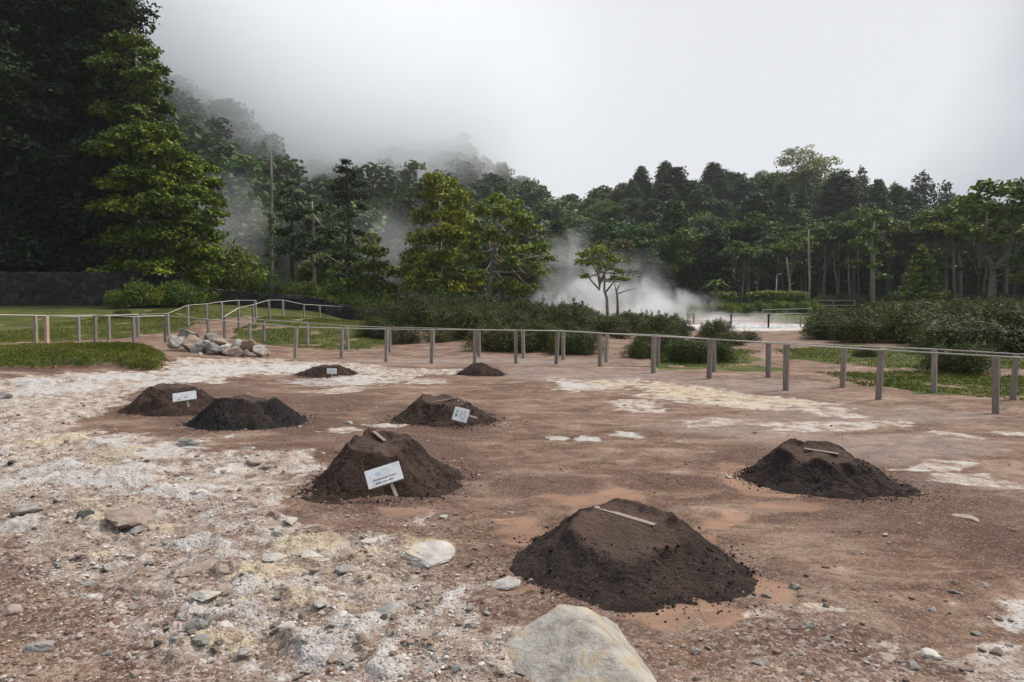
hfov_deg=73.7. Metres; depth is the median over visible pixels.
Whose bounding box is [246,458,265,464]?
rock
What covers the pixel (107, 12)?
conifer tree
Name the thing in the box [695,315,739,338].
shrub
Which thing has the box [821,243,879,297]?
conifer tree
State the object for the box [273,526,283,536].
rock
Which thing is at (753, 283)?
conifer tree
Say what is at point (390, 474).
sign
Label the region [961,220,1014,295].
broadleaf tree
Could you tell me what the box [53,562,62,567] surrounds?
stone
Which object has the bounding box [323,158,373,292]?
conifer tree
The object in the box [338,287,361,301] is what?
shrub
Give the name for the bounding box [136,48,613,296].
forest
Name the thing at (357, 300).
shrub
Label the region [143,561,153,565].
stone
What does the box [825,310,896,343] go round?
shrub
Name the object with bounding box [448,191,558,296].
broadleaf tree
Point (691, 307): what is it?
shrub
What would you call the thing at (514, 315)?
shrub
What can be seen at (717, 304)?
shrub
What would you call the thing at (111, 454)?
rock
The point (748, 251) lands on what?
broadleaf tree
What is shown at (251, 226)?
broadleaf tree
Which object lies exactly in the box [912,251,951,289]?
conifer tree
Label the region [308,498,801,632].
earth mound
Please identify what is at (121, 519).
rock
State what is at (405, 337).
shrub
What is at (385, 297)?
shrub
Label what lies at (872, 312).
shrub
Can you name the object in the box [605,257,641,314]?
tree
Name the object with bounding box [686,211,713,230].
broadleaf tree
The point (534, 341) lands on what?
shrub
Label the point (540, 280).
broadleaf tree
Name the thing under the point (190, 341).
rock
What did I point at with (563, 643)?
boulder
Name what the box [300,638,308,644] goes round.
stone
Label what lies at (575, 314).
shrub
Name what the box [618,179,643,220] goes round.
conifer tree
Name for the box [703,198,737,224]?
broadleaf tree
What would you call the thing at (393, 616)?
stone
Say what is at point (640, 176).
conifer tree
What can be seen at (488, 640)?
stone
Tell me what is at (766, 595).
stone
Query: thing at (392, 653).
stone
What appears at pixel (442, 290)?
shrub
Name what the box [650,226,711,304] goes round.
broadleaf tree
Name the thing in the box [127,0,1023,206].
sky
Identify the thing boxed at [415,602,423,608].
stone
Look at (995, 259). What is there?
broadleaf tree
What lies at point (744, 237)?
broadleaf tree
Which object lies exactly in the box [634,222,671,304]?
broadleaf tree
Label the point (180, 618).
stone
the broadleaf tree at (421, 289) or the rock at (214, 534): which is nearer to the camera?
the rock at (214, 534)
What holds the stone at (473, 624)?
on the ground at (654, 432)
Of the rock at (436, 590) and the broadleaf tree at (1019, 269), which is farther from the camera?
the broadleaf tree at (1019, 269)
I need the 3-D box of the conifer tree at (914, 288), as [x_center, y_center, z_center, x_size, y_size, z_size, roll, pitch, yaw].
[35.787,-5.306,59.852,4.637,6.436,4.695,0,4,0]
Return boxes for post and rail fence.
[0,300,256,343]
[0,314,1023,413]
[223,300,1023,399]
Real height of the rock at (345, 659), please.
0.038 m
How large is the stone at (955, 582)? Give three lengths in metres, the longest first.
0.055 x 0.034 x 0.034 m
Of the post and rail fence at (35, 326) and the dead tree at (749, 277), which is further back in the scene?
the dead tree at (749, 277)
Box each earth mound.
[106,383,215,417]
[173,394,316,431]
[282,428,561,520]
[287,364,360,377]
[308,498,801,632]
[374,394,520,430]
[450,362,509,376]
[701,438,953,510]
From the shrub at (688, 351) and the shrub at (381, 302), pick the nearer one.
the shrub at (688, 351)
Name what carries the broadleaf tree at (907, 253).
on the ground at (654, 432)
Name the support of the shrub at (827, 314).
on the ground at (654, 432)
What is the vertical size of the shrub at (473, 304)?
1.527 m
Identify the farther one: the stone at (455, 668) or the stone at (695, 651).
the stone at (695, 651)
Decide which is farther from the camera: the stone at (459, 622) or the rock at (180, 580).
the rock at (180, 580)
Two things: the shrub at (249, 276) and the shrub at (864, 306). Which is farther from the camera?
the shrub at (249, 276)
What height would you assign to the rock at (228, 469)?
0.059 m
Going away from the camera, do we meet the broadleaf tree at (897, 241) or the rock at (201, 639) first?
the rock at (201, 639)
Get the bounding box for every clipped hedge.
[708,290,737,306]
[744,290,810,305]
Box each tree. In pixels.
[0,0,120,271]
[0,0,149,271]
[0,0,200,272]
[77,29,190,259]
[79,121,230,286]
[103,1,179,249]
[172,197,231,248]
[210,212,281,265]
[249,215,321,284]
[262,180,311,284]
[263,151,276,293]
[277,204,310,286]
[285,201,354,286]
[294,252,346,292]
[309,232,371,273]
[315,239,362,257]
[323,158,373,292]
[326,221,380,275]
[329,247,367,288]
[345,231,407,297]
[367,238,410,293]
[373,196,426,296]
[393,251,445,295]
[395,171,492,293]
[407,228,437,296]
[409,220,476,296]
[410,248,466,292]
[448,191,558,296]
[464,238,497,295]
[474,242,529,300]
[479,219,550,300]
[492,245,556,300]
[522,237,566,303]
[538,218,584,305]
[538,225,583,305]
[541,244,596,303]
[563,214,586,223]
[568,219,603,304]
[570,218,624,305]
[573,244,634,316]
[576,197,600,215]
[580,201,616,219]
[583,203,634,222]
[583,238,642,307]
[588,199,619,208]
[601,224,664,306]
[602,181,627,202]
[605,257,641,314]
[607,220,640,291]
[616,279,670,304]
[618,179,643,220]
[618,198,642,221]
[627,165,655,203]
[632,198,666,226]
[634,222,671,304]
[640,198,698,304]
[640,210,665,228]
[650,183,679,204]
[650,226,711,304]
[651,160,672,197]
[651,166,691,206]
[674,178,701,201]
[679,281,704,303]
[684,188,711,217]
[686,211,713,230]
[687,226,745,300]
[692,226,708,233]
[694,215,725,230]
[699,162,729,200]
[699,184,717,200]
[701,279,730,311]
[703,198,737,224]
[711,211,789,299]
[714,240,772,304]
[719,184,732,199]
[720,224,775,304]
[723,169,747,185]
[726,178,757,219]
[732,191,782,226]
[732,263,768,302]
[735,247,778,290]
[739,189,776,212]
[748,242,750,296]
[749,170,784,188]
[749,224,812,290]
[752,177,776,193]
[752,225,787,290]
[754,235,810,291]
[762,252,821,297]
[763,253,786,289]
[769,180,797,225]
[769,233,820,290]
[771,144,829,177]
[777,168,823,196]
[782,241,830,300]
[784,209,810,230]
[786,257,793,290]
[787,228,823,302]
[792,188,813,219]
[794,222,846,294]
[796,208,812,224]
[803,222,852,296]
[806,230,813,307]
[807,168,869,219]
[807,253,830,298]
[808,152,843,182]
[808,216,836,229]
[809,220,868,295]
[812,253,845,298]
[818,242,858,296]
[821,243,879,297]
[826,239,868,294]
[830,252,837,307]
[831,207,914,303]
[834,221,877,294]
[835,206,863,222]
[845,259,849,306]
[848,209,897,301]
[854,250,861,295]
[855,165,870,186]
[856,181,870,204]
[860,251,885,258]
[862,178,895,216]
[863,202,884,217]
[863,221,920,292]
[864,255,899,300]
[866,233,916,293]
[874,230,942,285]
[875,249,906,296]
[884,215,944,279]
[887,183,910,211]
[887,242,938,284]
[888,244,950,298]
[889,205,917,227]
[897,241,955,285]
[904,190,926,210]
[908,170,942,208]
[908,240,973,285]
[911,198,1012,298]
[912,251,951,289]
[915,208,991,299]
[915,225,977,297]
[926,249,974,297]
[927,246,970,291]
[930,180,955,206]
[934,195,967,219]
[937,221,975,265]
[941,176,1023,300]
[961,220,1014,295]
[964,243,996,295]
[964,244,988,296]
[965,224,1016,268]
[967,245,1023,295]
[972,220,1023,294]
[981,214,1023,295]
[983,241,1022,270]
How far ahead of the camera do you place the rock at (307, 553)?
4.53 m
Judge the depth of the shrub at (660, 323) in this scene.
26.12 m
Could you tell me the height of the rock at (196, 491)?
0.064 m
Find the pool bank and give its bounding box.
[687,324,804,330]
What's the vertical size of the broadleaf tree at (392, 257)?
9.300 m
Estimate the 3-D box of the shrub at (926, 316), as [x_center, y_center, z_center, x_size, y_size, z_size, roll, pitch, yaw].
[15.198,-0.452,23.800,3.208,1.213,2.976,0,4,3]
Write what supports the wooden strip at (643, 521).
on the earth mound at (601, 559)
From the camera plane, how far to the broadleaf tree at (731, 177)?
176.03 m
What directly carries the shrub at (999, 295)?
on the ground at (654, 432)
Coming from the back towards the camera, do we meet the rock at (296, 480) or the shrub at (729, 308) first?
the shrub at (729, 308)
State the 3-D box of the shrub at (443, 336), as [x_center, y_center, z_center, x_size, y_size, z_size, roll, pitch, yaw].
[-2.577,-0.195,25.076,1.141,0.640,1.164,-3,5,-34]
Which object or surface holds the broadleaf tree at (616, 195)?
on the hills
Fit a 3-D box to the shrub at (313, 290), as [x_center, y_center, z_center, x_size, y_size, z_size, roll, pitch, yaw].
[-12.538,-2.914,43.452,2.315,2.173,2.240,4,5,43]
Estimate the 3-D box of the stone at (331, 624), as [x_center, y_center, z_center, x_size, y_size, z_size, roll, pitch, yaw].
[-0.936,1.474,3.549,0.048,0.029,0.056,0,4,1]
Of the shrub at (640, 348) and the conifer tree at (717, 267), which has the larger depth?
the conifer tree at (717, 267)
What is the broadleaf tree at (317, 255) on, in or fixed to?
on the ground at (654, 432)
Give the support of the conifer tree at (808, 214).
on the hills
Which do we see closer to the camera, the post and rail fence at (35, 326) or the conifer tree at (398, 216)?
the post and rail fence at (35, 326)
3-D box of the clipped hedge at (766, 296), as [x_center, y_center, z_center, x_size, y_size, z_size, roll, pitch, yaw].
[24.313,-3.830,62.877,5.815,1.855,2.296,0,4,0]
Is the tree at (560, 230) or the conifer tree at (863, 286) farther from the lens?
the conifer tree at (863, 286)
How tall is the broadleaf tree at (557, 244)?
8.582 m
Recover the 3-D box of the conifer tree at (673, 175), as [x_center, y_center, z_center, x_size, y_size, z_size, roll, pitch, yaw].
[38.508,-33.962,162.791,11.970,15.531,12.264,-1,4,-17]
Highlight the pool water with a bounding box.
[734,326,798,328]
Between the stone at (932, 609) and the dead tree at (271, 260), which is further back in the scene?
the dead tree at (271, 260)
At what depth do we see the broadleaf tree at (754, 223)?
97.40 m
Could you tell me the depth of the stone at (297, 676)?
3.15 m
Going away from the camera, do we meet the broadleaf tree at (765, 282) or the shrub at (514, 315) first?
the shrub at (514, 315)
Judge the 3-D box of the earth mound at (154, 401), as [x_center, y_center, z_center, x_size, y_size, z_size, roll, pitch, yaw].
[-5.367,0.888,10.637,2.335,0.468,1.831,1,4,13]
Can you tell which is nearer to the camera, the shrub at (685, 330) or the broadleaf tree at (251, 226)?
the shrub at (685, 330)
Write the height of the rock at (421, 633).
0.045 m
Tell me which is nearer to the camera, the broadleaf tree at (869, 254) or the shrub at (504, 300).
the shrub at (504, 300)
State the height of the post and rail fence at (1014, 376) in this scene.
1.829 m
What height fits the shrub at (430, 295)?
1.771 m
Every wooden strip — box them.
[372,431,385,441]
[593,505,655,525]
[804,448,838,454]
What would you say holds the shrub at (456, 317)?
on the ground at (654, 432)
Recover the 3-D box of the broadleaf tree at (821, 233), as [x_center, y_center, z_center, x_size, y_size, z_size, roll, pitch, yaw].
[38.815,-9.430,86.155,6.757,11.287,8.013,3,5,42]
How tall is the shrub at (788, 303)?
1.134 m
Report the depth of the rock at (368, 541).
4.78 m
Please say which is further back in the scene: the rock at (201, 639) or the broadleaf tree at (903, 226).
the broadleaf tree at (903, 226)
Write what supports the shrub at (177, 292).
on the ground at (654, 432)
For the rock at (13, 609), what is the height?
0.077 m
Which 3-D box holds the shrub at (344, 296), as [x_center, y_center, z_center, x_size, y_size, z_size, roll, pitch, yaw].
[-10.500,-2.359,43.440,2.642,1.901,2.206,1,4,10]
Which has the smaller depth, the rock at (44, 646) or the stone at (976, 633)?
the rock at (44, 646)
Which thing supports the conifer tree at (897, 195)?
on the hills
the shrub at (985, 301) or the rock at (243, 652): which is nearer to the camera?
the rock at (243, 652)
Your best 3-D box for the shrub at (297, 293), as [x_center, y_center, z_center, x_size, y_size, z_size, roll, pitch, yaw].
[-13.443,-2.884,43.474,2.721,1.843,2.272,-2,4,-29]
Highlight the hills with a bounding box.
[268,272,807,304]
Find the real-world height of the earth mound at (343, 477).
0.574 m
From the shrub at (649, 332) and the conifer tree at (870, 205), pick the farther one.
the conifer tree at (870, 205)
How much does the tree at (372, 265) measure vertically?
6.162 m
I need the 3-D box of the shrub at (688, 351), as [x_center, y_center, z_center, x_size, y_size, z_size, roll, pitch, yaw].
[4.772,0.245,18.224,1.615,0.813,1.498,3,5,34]
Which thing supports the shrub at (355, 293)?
on the ground at (654, 432)
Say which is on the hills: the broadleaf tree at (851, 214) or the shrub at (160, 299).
the broadleaf tree at (851, 214)
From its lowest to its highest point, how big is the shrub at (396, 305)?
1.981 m
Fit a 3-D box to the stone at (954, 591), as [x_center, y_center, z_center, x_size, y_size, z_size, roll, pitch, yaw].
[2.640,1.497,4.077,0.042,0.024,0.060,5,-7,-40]
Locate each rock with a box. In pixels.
[0,392,12,399]
[2,603,22,615]
[7,460,16,464]
[9,503,43,516]
[24,640,54,652]
[46,471,60,476]
[59,552,71,557]
[75,510,94,518]
[81,578,96,586]
[101,452,143,459]
[102,650,111,655]
[103,504,156,530]
[104,561,126,571]
[108,437,134,442]
[116,584,130,590]
[123,525,143,533]
[125,652,131,658]
[129,670,142,677]
[153,640,161,646]
[167,335,182,348]
[168,636,183,641]
[175,576,186,583]
[177,329,199,337]
[177,559,218,576]
[179,438,202,446]
[182,334,201,351]
[185,618,207,630]
[190,342,206,352]
[190,489,207,493]
[190,590,220,601]
[191,634,210,645]
[197,547,210,552]
[201,585,212,589]
[204,333,217,340]
[205,342,224,354]
[209,532,218,537]
[210,337,229,345]
[213,467,231,472]
[216,620,233,627]
[217,582,231,596]
[218,567,235,574]
[220,344,231,348]
[222,346,243,356]
[225,559,240,570]
[232,339,241,347]
[237,648,252,656]
[240,339,256,351]
[242,349,248,355]
[245,473,255,477]
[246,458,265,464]
[253,345,266,356]
[258,464,275,469]
[262,553,283,562]
[266,524,279,528]
[268,509,278,516]
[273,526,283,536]
[275,621,295,630]
[285,478,303,483]
[285,517,296,524]
[301,550,322,557]
[310,567,321,573]
[314,598,326,606]
[318,558,328,561]
[319,568,331,573]
[328,650,346,662]
[334,564,349,573]
[337,610,346,615]
[337,653,355,664]
[339,549,355,556]
[361,537,377,545]
[372,423,390,426]
[377,602,396,618]
[405,540,454,567]
[411,631,427,635]
[421,582,436,587]
[428,667,438,672]
[431,586,441,594]
[439,515,447,518]
[492,576,519,590]
[545,436,569,440]
[877,652,895,662]
[919,647,940,660]
[951,514,978,521]
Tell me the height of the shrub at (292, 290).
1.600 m
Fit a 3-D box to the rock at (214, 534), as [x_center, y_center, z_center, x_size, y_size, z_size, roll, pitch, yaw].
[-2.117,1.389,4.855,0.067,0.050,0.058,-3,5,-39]
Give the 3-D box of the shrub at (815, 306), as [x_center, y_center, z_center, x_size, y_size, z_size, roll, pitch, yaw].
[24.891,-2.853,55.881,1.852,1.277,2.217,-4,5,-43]
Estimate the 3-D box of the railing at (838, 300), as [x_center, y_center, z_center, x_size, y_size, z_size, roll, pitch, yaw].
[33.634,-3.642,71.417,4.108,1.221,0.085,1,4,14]
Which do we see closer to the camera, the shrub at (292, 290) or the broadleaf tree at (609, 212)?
the shrub at (292, 290)
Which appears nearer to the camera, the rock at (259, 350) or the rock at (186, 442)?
the rock at (186, 442)
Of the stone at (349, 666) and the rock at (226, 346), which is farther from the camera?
the rock at (226, 346)
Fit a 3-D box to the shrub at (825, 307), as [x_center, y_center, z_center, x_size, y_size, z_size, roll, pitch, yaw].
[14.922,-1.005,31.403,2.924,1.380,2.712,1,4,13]
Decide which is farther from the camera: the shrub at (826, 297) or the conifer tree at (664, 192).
the conifer tree at (664, 192)
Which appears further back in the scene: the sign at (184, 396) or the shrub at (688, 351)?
the shrub at (688, 351)
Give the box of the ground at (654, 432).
[0,304,1023,681]
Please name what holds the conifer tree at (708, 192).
on the hills
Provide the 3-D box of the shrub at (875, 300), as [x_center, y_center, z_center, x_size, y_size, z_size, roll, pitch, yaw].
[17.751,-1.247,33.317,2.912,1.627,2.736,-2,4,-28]
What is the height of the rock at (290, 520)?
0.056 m
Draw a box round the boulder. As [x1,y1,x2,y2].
[505,604,656,681]
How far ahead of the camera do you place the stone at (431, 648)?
3.32 m
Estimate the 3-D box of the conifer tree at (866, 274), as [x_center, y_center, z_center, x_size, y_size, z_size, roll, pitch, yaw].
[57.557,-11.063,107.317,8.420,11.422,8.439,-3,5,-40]
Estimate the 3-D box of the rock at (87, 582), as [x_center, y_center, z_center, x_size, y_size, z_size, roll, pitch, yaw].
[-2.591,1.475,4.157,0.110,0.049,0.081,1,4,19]
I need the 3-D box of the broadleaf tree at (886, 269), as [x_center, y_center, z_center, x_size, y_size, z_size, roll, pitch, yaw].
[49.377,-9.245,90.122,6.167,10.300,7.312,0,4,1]
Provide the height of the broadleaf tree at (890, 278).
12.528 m
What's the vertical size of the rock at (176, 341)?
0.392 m
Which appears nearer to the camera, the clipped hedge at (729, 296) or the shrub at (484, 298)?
the shrub at (484, 298)
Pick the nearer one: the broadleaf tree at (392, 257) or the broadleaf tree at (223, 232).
the broadleaf tree at (223, 232)
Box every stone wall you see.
[0,271,184,305]
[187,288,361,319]
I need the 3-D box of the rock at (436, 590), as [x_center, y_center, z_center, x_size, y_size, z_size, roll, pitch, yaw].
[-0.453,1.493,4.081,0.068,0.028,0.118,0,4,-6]
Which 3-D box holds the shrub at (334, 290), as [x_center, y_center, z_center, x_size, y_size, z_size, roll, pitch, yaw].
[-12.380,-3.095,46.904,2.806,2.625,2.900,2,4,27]
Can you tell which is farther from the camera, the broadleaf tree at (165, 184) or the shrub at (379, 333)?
the broadleaf tree at (165, 184)
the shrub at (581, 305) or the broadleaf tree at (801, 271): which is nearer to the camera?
the shrub at (581, 305)
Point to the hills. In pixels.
(611, 298)
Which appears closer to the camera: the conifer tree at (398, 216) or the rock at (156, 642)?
the rock at (156, 642)
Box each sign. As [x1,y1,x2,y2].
[172,390,196,406]
[327,368,336,377]
[364,461,403,497]
[452,406,476,422]
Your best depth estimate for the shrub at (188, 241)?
43.28 m
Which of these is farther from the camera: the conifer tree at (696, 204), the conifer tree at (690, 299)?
the conifer tree at (696, 204)
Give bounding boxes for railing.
[693,313,801,326]
[762,308,811,318]
[812,300,854,307]
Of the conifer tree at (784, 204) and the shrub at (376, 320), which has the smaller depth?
the shrub at (376, 320)
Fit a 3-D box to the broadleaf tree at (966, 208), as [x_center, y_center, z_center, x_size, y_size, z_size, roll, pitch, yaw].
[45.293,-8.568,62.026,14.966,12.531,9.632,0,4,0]
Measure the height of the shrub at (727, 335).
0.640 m
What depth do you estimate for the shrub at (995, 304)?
27.08 m
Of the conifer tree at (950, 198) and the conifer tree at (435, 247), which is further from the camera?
the conifer tree at (950, 198)
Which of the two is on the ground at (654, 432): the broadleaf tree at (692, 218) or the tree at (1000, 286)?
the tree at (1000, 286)
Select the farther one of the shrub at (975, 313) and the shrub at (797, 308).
the shrub at (797, 308)
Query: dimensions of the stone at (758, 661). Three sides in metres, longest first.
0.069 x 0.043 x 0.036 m
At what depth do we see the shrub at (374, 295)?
46.51 m
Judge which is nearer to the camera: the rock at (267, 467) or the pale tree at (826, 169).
the rock at (267, 467)
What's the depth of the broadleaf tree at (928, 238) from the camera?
79.99 m
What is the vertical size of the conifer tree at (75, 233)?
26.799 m
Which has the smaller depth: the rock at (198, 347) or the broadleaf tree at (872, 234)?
the rock at (198, 347)
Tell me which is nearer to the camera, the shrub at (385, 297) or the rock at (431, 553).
the rock at (431, 553)
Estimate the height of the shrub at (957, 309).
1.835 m
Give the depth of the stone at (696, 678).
3.15 m
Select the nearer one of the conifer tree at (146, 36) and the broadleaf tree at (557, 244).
the conifer tree at (146, 36)
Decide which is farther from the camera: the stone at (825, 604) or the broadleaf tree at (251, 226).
the broadleaf tree at (251, 226)
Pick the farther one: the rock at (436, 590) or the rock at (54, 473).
the rock at (54, 473)
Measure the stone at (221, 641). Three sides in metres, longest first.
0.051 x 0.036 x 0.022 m
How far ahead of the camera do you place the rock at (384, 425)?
9.15 m
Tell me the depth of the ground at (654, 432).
5.71 m
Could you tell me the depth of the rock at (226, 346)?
18.96 m
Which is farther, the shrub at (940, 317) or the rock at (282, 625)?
the shrub at (940, 317)
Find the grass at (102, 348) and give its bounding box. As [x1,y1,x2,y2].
[0,305,1023,399]
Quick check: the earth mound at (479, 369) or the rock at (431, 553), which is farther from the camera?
the earth mound at (479, 369)
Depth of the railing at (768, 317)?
37.99 m
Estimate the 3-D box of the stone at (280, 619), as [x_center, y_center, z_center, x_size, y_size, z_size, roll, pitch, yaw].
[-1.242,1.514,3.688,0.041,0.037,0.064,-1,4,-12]
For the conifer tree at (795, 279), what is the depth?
103.63 m
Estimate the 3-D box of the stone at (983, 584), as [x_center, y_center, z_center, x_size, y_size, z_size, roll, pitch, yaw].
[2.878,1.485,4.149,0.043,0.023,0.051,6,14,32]
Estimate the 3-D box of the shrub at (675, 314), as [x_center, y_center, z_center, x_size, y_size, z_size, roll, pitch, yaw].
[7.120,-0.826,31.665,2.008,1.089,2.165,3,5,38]
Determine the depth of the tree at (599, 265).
33.68 m
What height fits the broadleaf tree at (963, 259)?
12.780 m
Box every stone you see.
[31,525,39,529]
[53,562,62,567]
[129,604,138,609]
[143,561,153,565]
[162,625,169,630]
[177,615,185,620]
[187,628,197,634]
[209,645,218,652]
[214,639,223,644]
[216,600,226,606]
[261,662,270,669]
[270,621,277,627]
[278,617,285,621]
[292,674,303,680]
[297,613,306,619]
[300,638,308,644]
[300,669,310,673]
[327,621,336,627]
[346,663,353,669]
[380,614,387,619]
[389,614,396,619]
[389,651,397,655]
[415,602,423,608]
[427,646,435,651]
[431,655,440,661]
[451,665,462,672]
[456,620,463,624]
[465,605,472,610]
[465,621,476,628]
[483,610,490,615]
[484,638,492,644]
[515,667,524,675]
[691,647,700,654]
[693,675,701,680]
[752,658,764,665]
[760,592,771,597]
[788,623,797,629]
[789,584,799,589]
[805,621,815,627]
[823,602,829,607]
[823,636,830,640]
[907,660,919,669]
[928,607,936,611]
[948,590,959,593]
[951,579,958,584]
[966,666,973,671]
[970,631,981,635]
[981,582,989,586]
[990,647,1002,655]
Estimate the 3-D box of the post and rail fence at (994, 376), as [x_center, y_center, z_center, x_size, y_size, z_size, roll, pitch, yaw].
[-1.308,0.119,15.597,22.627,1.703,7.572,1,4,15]
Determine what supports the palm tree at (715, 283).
on the ground at (654, 432)
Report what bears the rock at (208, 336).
on the ground at (654, 432)
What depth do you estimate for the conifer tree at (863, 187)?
153.45 m
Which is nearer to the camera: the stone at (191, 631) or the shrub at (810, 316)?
the stone at (191, 631)
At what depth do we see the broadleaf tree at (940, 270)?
100.43 m
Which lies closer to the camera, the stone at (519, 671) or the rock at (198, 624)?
the stone at (519, 671)
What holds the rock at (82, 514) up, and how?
on the ground at (654, 432)
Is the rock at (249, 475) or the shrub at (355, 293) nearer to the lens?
the rock at (249, 475)
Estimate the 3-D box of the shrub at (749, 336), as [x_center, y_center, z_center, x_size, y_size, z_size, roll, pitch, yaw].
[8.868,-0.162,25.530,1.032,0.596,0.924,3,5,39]
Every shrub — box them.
[102,288,130,307]
[111,309,135,317]
[116,277,156,307]
[144,282,173,306]
[159,277,198,305]
[163,224,245,287]
[180,279,207,304]
[182,242,261,288]
[197,284,221,301]
[202,262,227,289]
[209,264,236,289]
[210,239,267,289]
[221,265,262,292]
[244,280,264,292]
[254,276,286,294]
[259,264,280,291]
[276,284,299,294]
[281,277,304,288]
[282,282,308,294]
[290,281,310,290]
[300,279,331,298]
[303,276,326,289]
[321,278,347,298]
[325,293,347,304]
[330,290,355,306]
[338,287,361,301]
[344,288,367,300]
[346,288,370,312]
[353,303,381,319]
[353,313,396,337]
[357,297,383,307]
[361,289,389,301]
[366,297,391,313]
[368,298,395,320]
[370,290,394,305]
[370,322,394,338]
[383,289,441,323]
[384,288,405,300]
[390,294,448,328]
[391,323,429,343]
[393,291,450,302]
[420,301,505,338]
[423,290,461,302]
[426,291,454,309]
[427,327,457,342]
[430,286,454,296]
[433,298,471,323]
[446,287,507,308]
[447,302,495,324]
[460,318,526,351]
[464,315,502,327]
[469,300,513,313]
[479,305,529,326]
[488,297,514,304]
[494,297,535,306]
[503,316,560,353]
[509,293,549,322]
[534,301,597,330]
[543,326,604,355]
[546,318,579,338]
[547,298,601,325]
[574,326,603,342]
[587,313,633,335]
[594,312,620,325]
[608,325,631,338]
[616,308,645,333]
[618,310,648,317]
[619,336,650,358]
[630,328,662,342]
[634,310,683,338]
[645,311,683,328]
[646,328,685,353]
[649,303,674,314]
[660,335,719,363]
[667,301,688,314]
[668,313,691,336]
[683,300,700,314]
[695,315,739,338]
[696,301,713,313]
[698,332,739,362]
[708,298,726,312]
[717,330,747,345]
[719,301,744,314]
[736,302,756,314]
[738,329,762,342]
[749,299,772,313]
[765,300,785,312]
[781,299,794,310]
[788,299,812,312]
[799,311,868,340]
[801,309,840,331]
[802,305,856,329]
[803,305,857,326]
[807,298,830,312]
[808,308,867,333]
[811,291,834,307]
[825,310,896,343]
[827,291,855,307]
[838,298,896,319]
[851,345,878,356]
[854,303,918,336]
[855,299,895,310]
[862,292,878,305]
[869,300,935,341]
[876,293,899,303]
[889,297,961,312]
[893,308,979,345]
[898,297,916,303]
[898,313,979,341]
[905,315,1023,355]
[912,338,1003,374]
[916,298,979,310]
[933,294,984,316]
[940,293,964,301]
[957,299,1023,351]
[958,299,1018,326]
[962,292,979,300]
[970,301,1004,308]
[972,296,997,305]
[974,292,987,300]
[979,300,1020,309]
[985,291,1010,302]
[986,296,1020,306]
[1006,292,1023,301]
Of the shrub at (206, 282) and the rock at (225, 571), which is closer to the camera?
the rock at (225, 571)
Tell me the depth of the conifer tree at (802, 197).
148.85 m
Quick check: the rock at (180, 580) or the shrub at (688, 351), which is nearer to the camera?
the rock at (180, 580)
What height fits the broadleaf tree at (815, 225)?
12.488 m
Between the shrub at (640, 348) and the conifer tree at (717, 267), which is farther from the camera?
the conifer tree at (717, 267)
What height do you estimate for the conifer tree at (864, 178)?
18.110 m
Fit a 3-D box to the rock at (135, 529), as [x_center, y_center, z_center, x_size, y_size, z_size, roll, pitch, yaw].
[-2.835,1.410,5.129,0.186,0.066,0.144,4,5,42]
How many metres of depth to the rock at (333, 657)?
3.27 m
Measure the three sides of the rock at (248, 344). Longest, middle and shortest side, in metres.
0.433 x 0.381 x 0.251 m
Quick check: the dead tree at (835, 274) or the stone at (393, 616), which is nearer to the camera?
the stone at (393, 616)
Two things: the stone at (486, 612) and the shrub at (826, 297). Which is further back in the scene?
the shrub at (826, 297)
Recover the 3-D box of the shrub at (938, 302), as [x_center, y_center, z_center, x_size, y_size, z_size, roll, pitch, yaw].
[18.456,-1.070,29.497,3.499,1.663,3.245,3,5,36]
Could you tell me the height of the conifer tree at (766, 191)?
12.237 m
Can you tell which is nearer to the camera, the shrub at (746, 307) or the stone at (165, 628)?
the stone at (165, 628)
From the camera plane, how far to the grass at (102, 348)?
17.24 m
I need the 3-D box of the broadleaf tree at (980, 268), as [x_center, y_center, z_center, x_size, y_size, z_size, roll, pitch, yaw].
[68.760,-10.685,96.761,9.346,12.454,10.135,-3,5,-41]
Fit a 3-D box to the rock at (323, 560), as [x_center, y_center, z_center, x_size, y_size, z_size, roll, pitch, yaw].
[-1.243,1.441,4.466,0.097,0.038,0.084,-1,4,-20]
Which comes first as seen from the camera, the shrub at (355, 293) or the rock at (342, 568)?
the rock at (342, 568)
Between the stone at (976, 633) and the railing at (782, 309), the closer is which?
the stone at (976, 633)
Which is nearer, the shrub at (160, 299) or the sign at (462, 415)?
the sign at (462, 415)
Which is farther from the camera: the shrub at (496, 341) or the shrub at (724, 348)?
the shrub at (496, 341)
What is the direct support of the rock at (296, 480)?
on the ground at (654, 432)
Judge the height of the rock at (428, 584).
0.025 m
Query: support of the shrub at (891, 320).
on the ground at (654, 432)
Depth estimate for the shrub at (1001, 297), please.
31.93 m
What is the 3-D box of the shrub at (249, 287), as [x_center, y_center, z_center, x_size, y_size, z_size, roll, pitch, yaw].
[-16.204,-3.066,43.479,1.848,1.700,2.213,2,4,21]
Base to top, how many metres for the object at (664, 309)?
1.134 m
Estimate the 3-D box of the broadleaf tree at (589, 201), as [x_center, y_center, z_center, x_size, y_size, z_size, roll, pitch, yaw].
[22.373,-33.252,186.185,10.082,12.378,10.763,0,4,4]
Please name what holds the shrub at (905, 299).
on the ground at (654, 432)
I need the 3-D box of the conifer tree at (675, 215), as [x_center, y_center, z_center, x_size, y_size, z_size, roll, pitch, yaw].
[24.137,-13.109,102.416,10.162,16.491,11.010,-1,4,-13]

